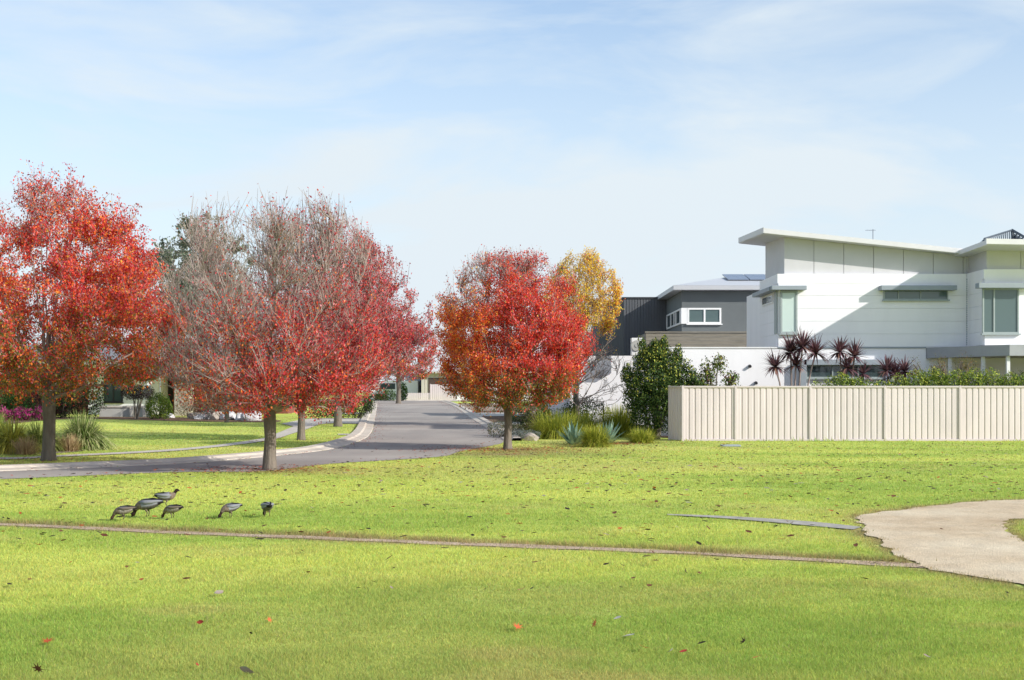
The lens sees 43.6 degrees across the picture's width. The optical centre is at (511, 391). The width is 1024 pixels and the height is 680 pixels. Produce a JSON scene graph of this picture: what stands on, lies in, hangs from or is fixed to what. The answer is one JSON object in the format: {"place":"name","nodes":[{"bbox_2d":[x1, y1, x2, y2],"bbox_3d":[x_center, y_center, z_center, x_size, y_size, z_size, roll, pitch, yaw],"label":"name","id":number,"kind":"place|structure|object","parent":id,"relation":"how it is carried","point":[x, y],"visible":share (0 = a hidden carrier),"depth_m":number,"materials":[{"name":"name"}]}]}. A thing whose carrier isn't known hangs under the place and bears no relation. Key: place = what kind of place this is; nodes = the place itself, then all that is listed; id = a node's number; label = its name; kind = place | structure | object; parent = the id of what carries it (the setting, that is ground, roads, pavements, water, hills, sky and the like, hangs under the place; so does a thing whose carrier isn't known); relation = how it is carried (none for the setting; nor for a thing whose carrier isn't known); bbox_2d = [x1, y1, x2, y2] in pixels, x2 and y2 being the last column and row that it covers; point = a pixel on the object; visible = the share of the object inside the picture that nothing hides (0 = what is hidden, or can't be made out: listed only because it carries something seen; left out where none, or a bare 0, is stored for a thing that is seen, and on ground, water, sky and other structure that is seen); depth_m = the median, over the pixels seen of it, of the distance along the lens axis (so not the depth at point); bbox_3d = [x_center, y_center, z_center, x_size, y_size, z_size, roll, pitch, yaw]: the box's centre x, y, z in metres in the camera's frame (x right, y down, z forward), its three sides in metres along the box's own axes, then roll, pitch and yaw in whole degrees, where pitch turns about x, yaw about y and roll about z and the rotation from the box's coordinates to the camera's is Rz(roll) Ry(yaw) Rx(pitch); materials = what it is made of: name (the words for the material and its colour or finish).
{"place":"outdoors","nodes":[
{"label":"outdoors","id":0,"kind":"place"},
{"bbox_2d":[0,424,317,458],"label":"footpath","id":1,"kind":"structure","parent":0,"point":[288,431],"depth_m":36.20,"materials":[{"name":"concrete"}]},
{"bbox_2d":[0,401,503,478],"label":"road","id":2,"kind":"structure","parent":0,"point":[411,425],"depth_m":37.78,"materials":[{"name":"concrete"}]},
{"bbox_2d":[282,418,361,426],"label":"driveway","id":3,"kind":"structure","parent":0,"point":[308,422],"depth_m":61.09,"materials":[{"name":"concrete"}]},
{"bbox_2d":[0,523,925,567],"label":"dirt track","id":4,"kind":"structure","parent":0,"point":[898,564],"depth_m":13.33,"materials":[{"name":"brown soil"}]},
{"bbox_2d":[477,413,522,415],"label":"driveway","id":5,"kind":"structure","parent":0,"point":[493,414],"depth_m":73.60,"materials":[{"name":"concrete"}]},
{"bbox_2d":[0,391,1023,679],"bbox_3d":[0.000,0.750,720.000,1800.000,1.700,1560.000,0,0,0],"label":"lawn","id":6,"kind":"structure","parent":0,"point":[432,461],"depth_m":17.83,"materials":[{"name":"plant"}]},
{"bbox_2d":[0,410,18,434],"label":"strap leaf plant","id":7,"kind":"object","parent":6,"relation":"on","point":[3,422],"visible":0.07,"depth_m":42.09,"materials":[{"name":"green plant"}]},
{"bbox_2d":[0,382,36,418],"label":"garden hedge","id":8,"kind":"object","parent":6,"relation":"on","point":[8,401],"visible":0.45,"depth_m":65.60,"materials":[{"name":"green plant"}]},
{"bbox_2d":[32,663,43,671],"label":"fallen leaf","id":9,"kind":"object","parent":6,"relation":"on","point":[38,668],"visible":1,"depth_m":7.23,"materials":[{"name":"plant"}]},
{"bbox_2d":[3,448,82,453],"bbox_3d":[-13.140,1.590,35.028,5.713,0.001,4.774,0,0,-42],"label":"clump bed","id":10,"kind":"object","parent":6,"relation":"on","point":[58,451],"visible":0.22,"depth_m":33.99,"materials":[{"name":"soil"}]},
{"bbox_2d":[0,416,42,454],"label":"strap leaf plant","id":11,"kind":"object","parent":10,"relation":"on","point":[7,436],"visible":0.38,"depth_m":33.01,"materials":[{"name":"green plant"}]},
{"bbox_2d":[2,435,41,455],"bbox_3d":[-12.310,1.548,32.460,1.254,0.946,1.298,0,0,30],"label":"dry tuft","id":12,"kind":"object","parent":10,"relation":"on","point":[27,447],"visible":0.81,"depth_m":32.27,"materials":[{"name":"brown plant"}]},
{"bbox_2d":[21,415,67,451],"bbox_3d":[-12.647,1.568,34.272,2.068,1.893,2.066,0,0,0],"label":"strap leaf plant","id":13,"kind":"object","parent":10,"relation":"on","point":[38,427],"visible":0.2,"depth_m":34.04,"materials":[{"name":"green plant"}]},
{"bbox_2d":[55,434,86,451],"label":"dry tuft","id":14,"kind":"object","parent":10,"relation":"on","point":[70,445],"visible":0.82,"depth_m":34.09,"materials":[{"name":"beige plant"}]},
{"bbox_2d":[55,408,123,450],"bbox_3d":[-11.835,1.570,35.306,2.388,2.288,2.418,0,0,0],"label":"strap leaf plant","id":15,"kind":"object","parent":10,"relation":"on","point":[82,428],"visible":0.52,"depth_m":34.98,"materials":[{"name":"green plant"}]},
{"bbox_2d":[0,159,201,460],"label":"pear tree","id":16,"kind":"object","parent":6,"relation":"on","point":[66,330],"visible":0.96,"depth_m":28.70,"materials":[{"name":"red plant"}]},
{"bbox_2d":[110,505,136,519],"bbox_3d":[-4.786,1.493,15.796,0.306,0.182,0.161,0,0,11],"label":"wood duck","id":17,"kind":"object","parent":6,"relation":"on","point":[123,510],"visible":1,"depth_m":15.75},
{"bbox_2d":[99,406,148,416],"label":"wall","id":18,"kind":"structure","parent":6,"relation":"on","point":[118,411],"depth_m":69.40,"materials":[{"name":"white paint"}]},
{"bbox_2d":[1,417,280,422],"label":"garden bed","id":19,"kind":"object","parent":6,"relation":"on","point":[161,419],"visible":0.52,"depth_m":64.61,"materials":[{"name":"brown soil"}]},
{"bbox_2d":[0,405,36,420],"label":"flowering shrub","id":20,"kind":"object","parent":19,"relation":"on","point":[19,415],"visible":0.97,"depth_m":62.96,"materials":[{"name":"pink plant"}]},
{"bbox_2d":[33,404,42,420],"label":"flowering shrub","id":21,"kind":"object","parent":19,"relation":"on","point":[38,411],"visible":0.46,"depth_m":62.88,"materials":[{"name":"pink plant"}]},
{"bbox_2d":[21,391,69,416],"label":"garden shrub","id":22,"kind":"object","parent":19,"relation":"on","point":[39,400],"visible":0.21,"depth_m":67.20,"materials":[{"name":"green plant"}]},
{"bbox_2d":[55,367,108,417],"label":"garden shrub","id":23,"kind":"object","parent":19,"relation":"on","point":[82,406],"visible":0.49,"depth_m":67.34,"materials":[{"name":"green plant"}]},
{"bbox_2d":[120,384,154,418],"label":"topiary shrub","id":24,"kind":"object","parent":19,"relation":"on","point":[139,396],"visible":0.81,"depth_m":65.06,"materials":[{"name":"green plant"}]},
{"bbox_2d":[144,391,173,418],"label":"shrub","id":25,"kind":"object","parent":19,"relation":"on","point":[160,402],"visible":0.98,"depth_m":65.68,"materials":[{"name":"green plant"}]},
{"bbox_2d":[187,412,198,418],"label":"garden rock","id":26,"kind":"object","parent":19,"relation":"on","point":[192,415],"visible":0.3,"depth_m":65.53,"materials":[{"name":"stone"}]},
{"bbox_2d":[194,410,211,418],"bbox_3d":[-15.648,1.277,65.114,0.919,0.698,0.871,0,0,17],"label":"garden rock","id":27,"kind":"object","parent":19,"relation":"on","point":[199,416],"visible":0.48,"depth_m":64.87,"materials":[{"name":"stone"}]},
{"bbox_2d":[172,397,246,417],"bbox_3d":[-15.234,0.770,64.952,4.052,1.395,1.397,0,0,0],"label":"shrub","id":28,"kind":"object","parent":19,"relation":"on","point":[195,409],"visible":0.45,"depth_m":64.85,"materials":[{"name":"green plant"}]},
{"bbox_2d":[209,411,221,419],"bbox_3d":[-14.860,1.299,64.486,0.791,0.630,0.983,0,0,-1],"label":"garden rock","id":29,"kind":"object","parent":19,"relation":"on","point":[214,416],"visible":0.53,"depth_m":64.11,"materials":[{"name":"stone"}]},
{"bbox_2d":[220,411,235,419],"bbox_3d":[-14.302,1.296,64.469,0.919,0.624,1.206,0,0,-2],"label":"garden rock","id":30,"kind":"object","parent":19,"relation":"on","point":[232,413],"visible":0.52,"depth_m":64.08,"materials":[{"name":"stone"}]},
{"bbox_2d":[172,356,293,411],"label":"autumn shrub","id":31,"kind":"object","parent":19,"relation":"on","point":[185,396],"visible":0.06,"depth_m":67.47,"materials":[{"name":"red plant"}]},
{"bbox_2d":[235,413,241,419],"bbox_3d":[-13.487,1.319,63.857,0.662,0.538,0.854,0,0,-27],"label":"garden rock","id":32,"kind":"object","parent":19,"relation":"on","point":[238,415],"visible":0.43,"depth_m":63.47,"materials":[{"name":"stone"}]},
{"bbox_2d":[240,410,261,420],"bbox_3d":[-12.875,1.271,63.069,1.046,0.731,1.039,0,0,-33],"label":"garden rock","id":33,"kind":"object","parent":19,"relation":"on","point":[243,418],"visible":0.47,"depth_m":62.67,"materials":[{"name":"grey stone"}]},
{"bbox_2d":[131,498,163,516],"bbox_3d":[-4.594,1.463,16.169,0.409,0.242,0.215,0,0,25],"label":"wood duck","id":34,"kind":"object","parent":6,"relation":"on","point":[146,504],"visible":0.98,"depth_m":16.11},
{"bbox_2d":[0,345,306,415],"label":"brick house","id":35,"kind":"structure","parent":6,"relation":"on","point":[114,398],"depth_m":74.50,"materials":[{"name":"brown brick"}]},
{"bbox_2d":[104,374,123,402],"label":"window","id":36,"kind":"structure","parent":35,"relation":"in","point":[114,395],"depth_m":74.46,"materials":[{"name":"grey glass"}]},
{"bbox_2d":[154,489,179,505],"bbox_3d":[-4.765,1.459,17.639,0.344,0.242,0.177,0,0,9],"label":"wood duck","id":37,"kind":"object","parent":6,"relation":"on","point":[166,496],"visible":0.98,"depth_m":17.60},
{"bbox_2d":[126,247,214,341],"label":"eucalyptus tree","id":38,"kind":"object","parent":6,"relation":"on","point":[163,255],"visible":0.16,"depth_m":128.87,"materials":[{"name":"green plant"}]},
{"bbox_2d":[161,504,183,517],"bbox_3d":[-4.240,1.496,16.004,0.296,0.176,0.156,0,0,36],"label":"wood duck","id":39,"kind":"object","parent":6,"relation":"on","point":[173,509],"visible":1,"depth_m":15.95},
{"bbox_2d":[0,401,376,470],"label":"kerb","id":40,"kind":"structure","parent":6,"relation":"on","point":[363,429],"depth_m":29.62,"materials":[{"name":"concrete"}]},
{"bbox_2d":[152,210,254,343],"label":"eucalyptus tree","id":41,"kind":"object","parent":6,"relation":"on","point":[183,244],"visible":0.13,"depth_m":139.25,"materials":[{"name":"green plant"}]},
{"bbox_2d":[151,248,274,421],"bbox_3d":[-14.055,-2.671,60.528,6.701,8.352,6.347,0,0,0],"label":"bare tree","id":42,"kind":"object","parent":6,"relation":"on","point":[185,278],"visible":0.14,"depth_m":60.00,"materials":[{"name":"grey plant"}]},
{"bbox_2d":[214,590,223,593],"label":"fallen leaf","id":43,"kind":"object","parent":6,"relation":"on","point":[218,591],"visible":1,"depth_m":9.96,"materials":[{"name":"plant"}]},
{"bbox_2d":[218,502,242,517],"bbox_3d":[-3.543,1.492,16.115,0.312,0.185,0.164,0,0,-14],"label":"wood duck","id":44,"kind":"object","parent":6,"relation":"on","point":[230,507],"visible":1,"depth_m":16.05},
{"bbox_2d":[239,666,254,673],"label":"fallen leaf","id":45,"kind":"object","parent":6,"relation":"on","point":[245,669],"visible":1,"depth_m":7.19,"materials":[{"name":"plant"}]},
{"bbox_2d":[261,502,273,515],"bbox_3d":[-3.095,1.487,16.214,0.172,0.194,0.327,0,0,-4],"label":"wood duck","id":46,"kind":"object","parent":6,"relation":"on","point":[266,506],"visible":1,"depth_m":16.14},
{"bbox_2d":[138,187,398,470],"bbox_3d":[-4.934,-1.216,26.101,5.263,5.731,5.038,0,0,0],"label":"pear tree","id":47,"kind":"object","parent":6,"relation":"on","point":[328,374],"visible":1,"depth_m":25.28,"materials":[{"name":"red plant"}]},
{"bbox_2d":[233,211,417,439],"bbox_3d":[-6.248,-2.121,41.984,5.870,7.541,5.890,0,0,39],"label":"pear tree","id":48,"kind":"object","parent":6,"relation":"on","point":[393,331],"visible":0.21,"depth_m":41.55,"materials":[{"name":"red plant"}]},
{"bbox_2d":[307,392,375,417],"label":"hedge","id":49,"kind":"object","parent":6,"relation":"on","point":[367,406],"visible":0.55,"depth_m":65.92,"materials":[{"name":"green plant"}]},
{"bbox_2d":[298,226,441,426],"bbox_3d":[-6.240,-2.790,55.050,7.019,8.692,6.729,0,0,0],"label":"pear tree","id":50,"kind":"object","parent":6,"relation":"on","point":[408,354],"visible":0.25,"depth_m":54.78,"materials":[{"name":"red plant"}]},
{"bbox_2d":[375,388,395,400],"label":"shrub","id":51,"kind":"object","parent":6,"relation":"on","point":[386,396],"visible":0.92,"depth_m":123.87,"materials":[{"name":"green plant"}]},
{"bbox_2d":[401,382,408,400],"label":"tall shrub","id":52,"kind":"object","parent":6,"relation":"on","point":[404,391],"visible":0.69,"depth_m":121.28,"materials":[{"name":"green plant"}]},
{"bbox_2d":[377,304,441,403],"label":"pear tree","id":53,"kind":"object","parent":6,"relation":"on","point":[408,367],"visible":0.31,"depth_m":107.89,"materials":[{"name":"red plant"}]},
{"bbox_2d":[406,384,455,399],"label":"fence","id":54,"kind":"object","parent":6,"relation":"on","point":[436,392],"visible":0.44,"depth_m":125.97,"materials":[{"name":"beige metal"}]},
{"bbox_2d":[332,400,531,400],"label":"kerb","id":55,"kind":"structure","parent":6,"relation":"on","point":[426,400],"depth_m":124.30,"materials":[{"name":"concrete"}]},
{"bbox_2d":[370,304,541,399],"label":"house","id":56,"kind":"structure","parent":6,"relation":"on","point":[418,386],"depth_m":134.60,"materials":[{"name":"metal"}]},
{"bbox_2d":[380,383,394,388],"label":"window","id":57,"kind":"structure","parent":56,"relation":"in","point":[391,385],"depth_m":134.93,"materials":[{"name":"grey glass"}]},
{"bbox_2d":[428,378,458,398],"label":"garage door","id":58,"kind":"structure","parent":56,"relation":"in","point":[430,380],"depth_m":131.93,"materials":[{"name":"metal"}]},
{"bbox_2d":[441,400,521,440],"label":"kerb","id":59,"kind":"structure","parent":6,"relation":"on","point":[479,419],"depth_m":64.98,"materials":[{"name":"concrete"}]},
{"bbox_2d":[461,403,502,410],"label":"gravel bed","id":60,"kind":"object","parent":6,"relation":"on","point":[486,409],"visible":0.23,"depth_m":92.30,"materials":[{"name":"grey gravel"}]},
{"bbox_2d":[456,388,531,399],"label":"rendered wall","id":61,"kind":"structure","parent":6,"relation":"on","point":[458,397],"depth_m":125.90,"materials":[{"name":"paint"}]},
{"bbox_2d":[487,419,525,436],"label":"shrub","id":62,"kind":"object","parent":6,"relation":"on","point":[491,428],"visible":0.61,"depth_m":44.42,"materials":[{"name":"grey plant"}]},
{"bbox_2d":[0,401,1023,560],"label":"leaf litter","id":63,"kind":"object","parent":6,"relation":"on","point":[614,512],"visible":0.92,"depth_m":24.78,"materials":[{"name":"brown plant"}]},
{"bbox_2d":[429,244,600,449],"bbox_3d":[0.102,-1.206,35.410,4.783,5.712,4.806,0,0,0],"label":"pear tree","id":64,"kind":"object","parent":6,"relation":"on","point":[558,376],"visible":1,"depth_m":34.40,"materials":[{"name":"red plant"}]},
{"bbox_2d":[512,428,540,439],"bbox_3d":[0.401,1.418,42.567,1.225,0.445,0.784,0,0,0],"label":"rock","id":65,"kind":"object","parent":6,"relation":"on","point":[538,434],"visible":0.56,"depth_m":42.56,"materials":[{"name":"grey stone"}]},
{"bbox_2d":[524,433,538,440],"bbox_3d":[0.634,1.534,41.611,0.507,0.407,0.390,0,0,-3],"label":"garden rock","id":66,"kind":"object","parent":6,"relation":"on","point":[530,436],"visible":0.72,"depth_m":41.47,"materials":[{"name":"beige stone"}]},
{"bbox_2d":[533,405,556,426],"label":"shrub","id":67,"kind":"object","parent":6,"relation":"on","point":[544,412],"visible":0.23,"depth_m":44.51,"materials":[{"name":"green plant"}]},
{"bbox_2d":[519,408,590,439],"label":"ornamental grass","id":68,"kind":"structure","parent":6,"relation":"on","point":[548,429],"depth_m":43.20,"materials":[{"name":"green plant"}]},
{"bbox_2d":[461,403,667,437],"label":"garden bed","id":69,"kind":"object","parent":6,"relation":"on","point":[497,418],"visible":0.03,"depth_m":68.16,"materials":[{"name":"brown soil"}]},
{"bbox_2d":[512,403,532,435],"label":"shrub","id":70,"kind":"object","parent":69,"relation":"on","point":[523,418],"visible":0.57,"depth_m":45.41,"materials":[{"name":"green plant"}]},
{"bbox_2d":[521,408,542,432],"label":"shrub","id":71,"kind":"object","parent":69,"relation":"on","point":[532,410],"visible":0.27,"depth_m":46.42,"materials":[{"name":"green plant"}]},
{"bbox_2d":[555,393,609,423],"bbox_3d":[2.797,0.832,49.984,2.313,1.527,1.615,0,0,0],"label":"round shrub","id":72,"kind":"object","parent":69,"relation":"on","point":[571,407],"visible":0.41,"depth_m":49.83,"materials":[{"name":"green plant"}]},
{"bbox_2d":[552,408,615,436],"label":"ornamental grass","id":73,"kind":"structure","parent":69,"relation":"on","point":[588,420],"depth_m":44.80,"materials":[{"name":"green plant"}]},
{"bbox_2d":[693,352,740,385],"bbox_3d":[6.867,0.143,43.610,1.471,2.997,1.502,0,0,-40],"label":"leggy shrub","id":74,"kind":"object","parent":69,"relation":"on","point":[707,376],"visible":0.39,"depth_m":43.53,"materials":[{"name":"green plant"}]},
{"bbox_2d":[761,325,833,385],"bbox_3d":[9.589,-0.324,43.361,2.752,3.914,1.740,0,0,0],"label":"cordyline","id":75,"kind":"object","parent":69,"relation":"on","point":[792,348],"visible":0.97,"depth_m":43.29,"materials":[{"name":"dark burgundy leaf"},{"name":"bark"}]},
{"bbox_2d":[555,421,583,444],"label":"agave","id":76,"kind":"object","parent":6,"relation":"on","point":[570,432],"visible":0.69,"depth_m":38.43,"materials":[{"name":"green plant"}]},
{"bbox_2d":[543,245,625,403],"bbox_3d":[3.002,-2.286,54.160,3.611,7.703,3.863,0,0,29],"label":"pear tree","id":77,"kind":"object","parent":6,"relation":"on","point":[587,288],"visible":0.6,"depth_m":53.62,"materials":[{"name":"yellow plant"}]},
{"bbox_2d":[569,422,618,447],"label":"ornamental grass","id":78,"kind":"object","parent":6,"relation":"on","point":[595,436],"depth_m":36.91,"materials":[{"name":"green plant"}]},
{"bbox_2d":[570,342,631,418],"bbox_3d":[3.276,-0.228,49.332,3.716,3.671,3.292,0,0,27],"label":"bare tree","id":79,"kind":"object","parent":6,"relation":"on","point":[578,402],"visible":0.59,"depth_m":49.46,"materials":[{"name":"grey plant"}]},
{"bbox_2d":[543,297,665,415],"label":"dark house","id":80,"kind":"structure","parent":6,"relation":"on","point":[637,317],"depth_m":65.97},
{"bbox_2d":[597,420,624,442],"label":"agave","id":81,"kind":"object","parent":6,"relation":"on","point":[610,429],"visible":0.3,"depth_m":39.30,"materials":[{"name":"green plant"}]},
{"bbox_2d":[590,405,661,436],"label":"ornamental grass","id":82,"kind":"object","parent":6,"relation":"on","point":[621,418],"depth_m":44.65,"materials":[{"name":"green plant"}]},
{"bbox_2d":[621,425,662,443],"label":"ornamental grass","id":83,"kind":"object","parent":6,"relation":"on","point":[641,436],"depth_m":39.58,"materials":[{"name":"green plant"}]},
{"bbox_2d":[620,334,702,438],"bbox_3d":[4.996,-0.141,43.224,2.754,3.577,2.013,0,0,-20],"label":"evergreen shrub","id":84,"kind":"object","parent":6,"relation":"on","point":[649,388],"visible":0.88,"depth_m":42.87,"materials":[{"name":"green plant"}]},
{"bbox_2d":[570,347,777,435],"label":"rendered wall","id":85,"kind":"structure","parent":6,"relation":"on","point":[747,364],"depth_m":45.98,"materials":[{"name":"white paint"}]},
{"bbox_2d":[631,338,642,355],"bbox_3d":[5.487,-1.976,56.365,0.491,0.768,0.470,0,0,0],"label":"air conditioner","id":86,"kind":"object","parent":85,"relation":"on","point":[634,347],"visible":0.6,"depth_m":56.20,"materials":[{"name":"white metal"}]},
{"bbox_2d":[637,274,764,422],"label":"grey house","id":87,"kind":"structure","parent":6,"relation":"on","point":[710,313],"depth_m":60.00,"materials":[{"name":"grey painted render"},{"name":"pale metal roofing"},{"name":"window glass"}]},
{"bbox_2d":[666,309,679,329],"bbox_3d":[7.938,-3.550,62.975,0.065,0.740,5.330,0,0,0],"label":"window","id":88,"kind":"structure","parent":87,"relation":"in","point":[672,319],"depth_m":62.69,"materials":[{"name":"white glass"}]},
{"bbox_2d":[686,308,722,324],"bbox_3d":[9.010,-3.525,59.953,1.680,0.790,0.130,0,0,0],"label":"window","id":89,"kind":"structure","parent":87,"relation":"in","point":[696,316],"depth_m":59.98,"materials":[{"name":"white glass"}]},
{"bbox_2d":[720,444,740,446],"bbox_3d":[6.350,1.570,37.209,0.560,0.060,0.360,0,0,0],"label":"valve cover","id":90,"kind":"object","parent":6,"relation":"on","point":[732,445],"visible":0.94,"depth_m":37.03,"materials":[{"name":"concrete"}]},
{"bbox_2d":[667,514,858,528],"bbox_3d":[3.097,1.584,15.801,2.675,0.001,0.491,0,0,42],"label":"drain strip","id":91,"kind":"object","parent":6,"relation":"on","point":[799,522],"visible":1,"depth_m":15.61,"materials":[{"name":"grey concrete"}]},
{"bbox_2d":[668,386,1023,440],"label":"steel fence","id":92,"kind":"object","parent":6,"relation":"on","point":[861,413],"visible":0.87,"depth_m":41.40,"materials":[{"name":"beige metal"}]},
{"bbox_2d":[826,336,873,385],"bbox_3d":[11.458,-0.187,43.491,1.928,3.640,1.363,0,0,0],"label":"cordyline","id":93,"kind":"object","parent":6,"relation":"on","point":[840,346],"visible":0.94,"depth_m":43.38,"materials":[{"name":"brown plant"}]},
{"bbox_2d":[738,227,1023,385],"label":"modern house","id":94,"kind":"structure","parent":6,"relation":"on","point":[881,299],"depth_m":45.97,"materials":[{"name":"white paint"}]},
{"bbox_2d":[762,294,772,306],"bbox_3d":[9.516,-3.402,47.700,0.036,0.342,2.000,0,0,0],"label":"window","id":95,"kind":"structure","parent":94,"relation":"in","point":[766,300],"depth_m":47.58,"materials":[{"name":"grey glass"}]},
{"bbox_2d":[779,291,797,334],"bbox_3d":[9.936,-2.827,45.920,0.713,1.583,0.130,0,0,0],"label":"window","id":96,"kind":"structure","parent":94,"relation":"in","point":[788,299],"depth_m":45.94,"materials":[{"name":"green glass"}]},
{"bbox_2d":[807,365,885,378],"bbox_3d":[11.960,-0.696,45.920,2.921,0.510,0.130,0,0,0],"label":"window","id":97,"kind":"structure","parent":94,"relation":"in","point":[818,371],"depth_m":45.94,"materials":[{"name":"grey glass"}]},
{"bbox_2d":[882,291,949,300],"bbox_3d":[14.490,-3.448,45.920,2.400,0.403,0.130,0,0,0],"label":"window","id":98,"kind":"structure","parent":94,"relation":"in","point":[887,295],"depth_m":45.94,"materials":[{"name":"grey glass"}]},
{"bbox_2d":[981,289,1020,334],"bbox_3d":[16.886,-2.766,44.220,1.355,1.615,0.130,0,0,0],"label":"window","id":99,"kind":"structure","parent":94,"relation":"in","point":[1000,307],"depth_m":44.25,"materials":[{"name":"green glass"}]},
{"bbox_2d":[981,229,1023,241],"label":"solar heater","id":100,"kind":"object","parent":94,"relation":"on","point":[1015,235],"visible":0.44,"depth_m":46.99,"materials":[{"name":"metal"}]},
{"bbox_2d":[872,355,916,383],"bbox_3d":[13.071,0.151,43.512,1.806,2.962,1.328,0,0,0],"label":"cordyline","id":101,"kind":"object","parent":6,"relation":"on","point":[890,368],"visible":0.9,"depth_m":43.38,"materials":[{"name":"purple plant"}]},
{"bbox_2d":[810,366,1023,385],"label":"hedge","id":102,"kind":"object","parent":6,"relation":"on","point":[944,380],"visible":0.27,"depth_m":42.48,"materials":[{"name":"green plant"}]},
{"bbox_2d":[909,350,983,385],"bbox_3d":[14.664,0.127,43.193,2.560,3.040,0.461,0,0,0],"label":"wispy shrub","id":103,"kind":"object","parent":6,"relation":"on","point":[960,368],"visible":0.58,"depth_m":43.17,"materials":[{"name":"green plant"}]},
{"bbox_2d":[0,0,1023,390],"label":"sky","id":104,"kind":"structure","parent":0,"point":[655,136],"materials":[{"name":"blue"}]},
{"bbox_2d":[857,499,1023,583],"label":"gravel path","id":105,"kind":"structure","parent":0,"point":[970,538],"depth_m":14.03,"materials":[{"name":"beige gravel"}]}
]}

